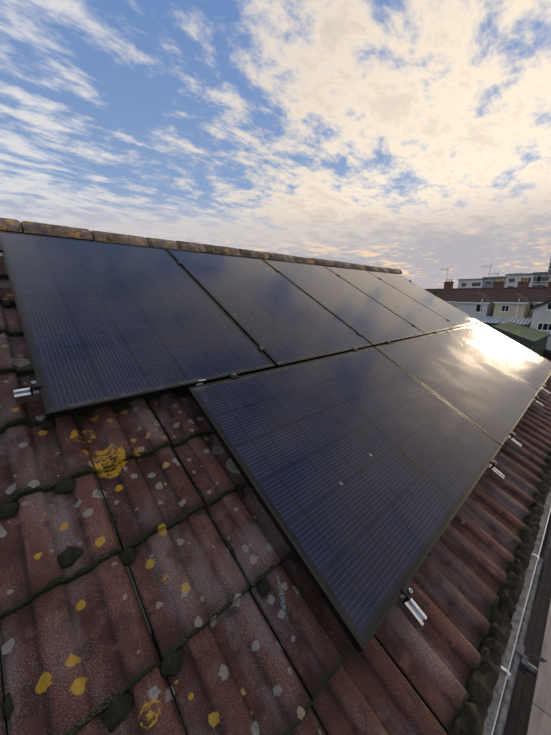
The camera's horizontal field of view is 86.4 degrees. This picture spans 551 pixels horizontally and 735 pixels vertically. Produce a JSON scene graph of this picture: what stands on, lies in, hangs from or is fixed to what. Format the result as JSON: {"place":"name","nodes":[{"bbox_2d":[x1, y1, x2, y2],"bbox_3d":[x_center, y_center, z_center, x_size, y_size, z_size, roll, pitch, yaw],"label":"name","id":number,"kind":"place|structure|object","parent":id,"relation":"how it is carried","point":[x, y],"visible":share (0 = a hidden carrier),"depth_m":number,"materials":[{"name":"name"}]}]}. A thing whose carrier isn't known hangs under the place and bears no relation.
{"place":"outdoors","nodes":[
{"label":"outdoors","id":0,"kind":"place"},
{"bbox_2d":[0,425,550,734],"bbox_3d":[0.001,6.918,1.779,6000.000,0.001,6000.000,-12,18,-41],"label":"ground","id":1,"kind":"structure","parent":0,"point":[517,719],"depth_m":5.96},
{"bbox_2d":[431,291,443,297],"bbox_3d":[20.600,-7.371,42.709,4.762,8.372,5.800,-12,18,-41],"label":"tree","id":2,"kind":"object","parent":1,"relation":"on","point":[439,296],"visible":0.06,"depth_m":39.82,"materials":[{"name":"green plant"}]},
{"bbox_2d":[425,278,550,327],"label":"terrace","id":3,"kind":"structure","parent":1,"relation":"on","point":[498,303],"depth_m":51.27,"materials":[{"name":"brick"}]},
{"bbox_2d":[443,264,523,280],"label":"aerials","id":4,"kind":"object","parent":3,"relation":"attached to","point":[497,273],"visible":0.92,"depth_m":55.52,"materials":[{"name":"silver metal"}]},
{"bbox_2d":[458,272,550,287],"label":"flats","id":5,"kind":"structure","parent":1,"relation":"on","point":[539,279],"depth_m":115.84,"materials":[{"name":"brick"}]},
{"bbox_2d":[543,349,550,361],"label":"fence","id":6,"kind":"object","parent":1,"relation":"on","point":[546,354],"visible":0.46,"depth_m":29.40,"materials":[{"name":"brown wood"}]},
{"bbox_2d":[0,0,550,288],"label":"sky","id":7,"kind":"structure","parent":0,"point":[412,137],"materials":[{"name":"blue"}]},
{"bbox_2d":[0,252,550,734],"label":"roof tiles","id":8,"kind":"object","parent":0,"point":[82,648],"visible":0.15,"depth_m":0.93,"materials":[{"name":"brown tile"}]},
{"bbox_2d":[0,231,275,419],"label":"panel","id":9,"kind":"object","parent":8,"relation":"on","point":[103,324],"visible":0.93,"depth_m":1.65,"materials":[{"name":"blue glass"}]},
{"bbox_2d":[0,301,519,733],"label":"moss clumps","id":10,"kind":"object","parent":8,"relation":"on","point":[116,712],"visible":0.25,"depth_m":0.88,"materials":[{"name":"plant"}]},
{"bbox_2d":[167,249,372,367],"bbox_3d":[-0.079,-0.632,2.643,1.134,0.866,1.519,-12,18,-41],"label":"panel","id":11,"kind":"object","parent":8,"relation":"on","point":[282,320],"visible":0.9,"depth_m":2.48,"materials":[{"name":"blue glass"}]},
{"bbox_2d":[0,247,549,628],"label":"rail clamps","id":12,"kind":"object","parent":8,"relation":"on","point":[412,611],"visible":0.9,"depth_m":1.14,"materials":[{"name":"metal"}]},
{"bbox_2d":[263,259,424,346],"bbox_3d":[0.771,-0.818,3.401,1.134,0.865,1.519,-12,18,-41],"label":"panel","id":13,"kind":"object","parent":8,"relation":"on","point":[373,322],"visible":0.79,"depth_m":3.27,"materials":[{"name":"black glass"}]},
{"bbox_2d":[187,347,501,652],"bbox_3d":[0.544,0.324,1.697,1.722,0.579,1.006,-12,18,-41],"label":"panel","id":14,"kind":"object","parent":8,"relation":"on","point":[361,471],"visible":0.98,"depth_m":1.37,"materials":[{"name":"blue glass"}]},
{"bbox_2d":[324,266,457,334],"bbox_3d":[1.620,-1.002,4.160,1.134,0.865,1.520,-12,18,-41],"label":"panel","id":15,"kind":"object","parent":8,"relation":"on","point":[420,317],"visible":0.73,"depth_m":4.06,"materials":[{"name":"black glass"}]},
{"bbox_2d":[368,271,480,327],"bbox_3d":[2.469,-1.187,4.919,1.134,0.864,1.520,-12,18,-41],"label":"panel","id":16,"kind":"object","parent":8,"relation":"on","point":[459,318],"visible":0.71,"depth_m":4.83,"materials":[{"name":"black glass"}]},
{"bbox_2d":[374,331,538,445],"bbox_3d":[1.827,0.044,2.842,1.722,0.578,1.006,-12,18,-41],"label":"panel","id":17,"kind":"object","parent":8,"relation":"on","point":[489,398],"visible":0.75,"depth_m":2.64,"materials":[{"name":"black glass"}]},
{"bbox_2d":[446,323,550,390],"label":"panel","id":18,"kind":"object","parent":8,"relation":"on","point":[528,366],"visible":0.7,"depth_m":3.84,"materials":[{"name":"black glass"}]},
{"bbox_2d":[492,322,550,356],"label":"shed roof","id":19,"kind":"structure","parent":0,"point":[533,340],"depth_m":29.73,"materials":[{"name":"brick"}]},
{"bbox_2d":[529,299,550,350],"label":"white house","id":20,"kind":"structure","parent":0,"point":[541,319],"depth_m":34.70,"materials":[{"name":"paint"}]},
{"bbox_3d":[-1.178,-0.769,5.040,7.420,1.680,3.230,-12,18,-41],"label":"ridge mortar","id":21,"kind":"object","parent":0,"visible":0},
{"bbox_2d":[0,218,401,273],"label":"ridge","id":22,"kind":"structure","parent":21,"relation":"on","point":[25,227],"depth_m":2.78,"materials":[{"name":"tile"}]},
{"bbox_3d":[1.761,3.704,2.841,7.420,5.740,0.340,-12,18,-41],"label":"house wall","id":23,"kind":"object","parent":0,"visible":0},
{"bbox_2d":[483,488,550,734],"bbox_3d":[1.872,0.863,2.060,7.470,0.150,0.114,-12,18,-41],"label":"gutter","id":24,"kind":"object","parent":23,"relation":"on","point":[498,689],"visible":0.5,"depth_m":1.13,"materials":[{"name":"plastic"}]},
{"bbox_2d":[447,448,550,734],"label":"gutter moss","id":25,"kind":"object","parent":24,"relation":"in","point":[480,686],"visible":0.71,"depth_m":1.11,"materials":[{"name":"green plant"}]},
{"bbox_2d":[491,506,550,734],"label":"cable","id":26,"kind":"object","parent":24,"relation":"on","point":[508,675],"visible":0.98,"depth_m":1.17,"materials":[{"name":"white plastic"}]},
{"bbox_2d":[526,597,550,734],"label":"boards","id":27,"kind":"object","parent":24,"relation":"on","point":[539,722],"visible":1,"depth_m":1.60,"materials":[{"name":"brown wood"}]}
]}

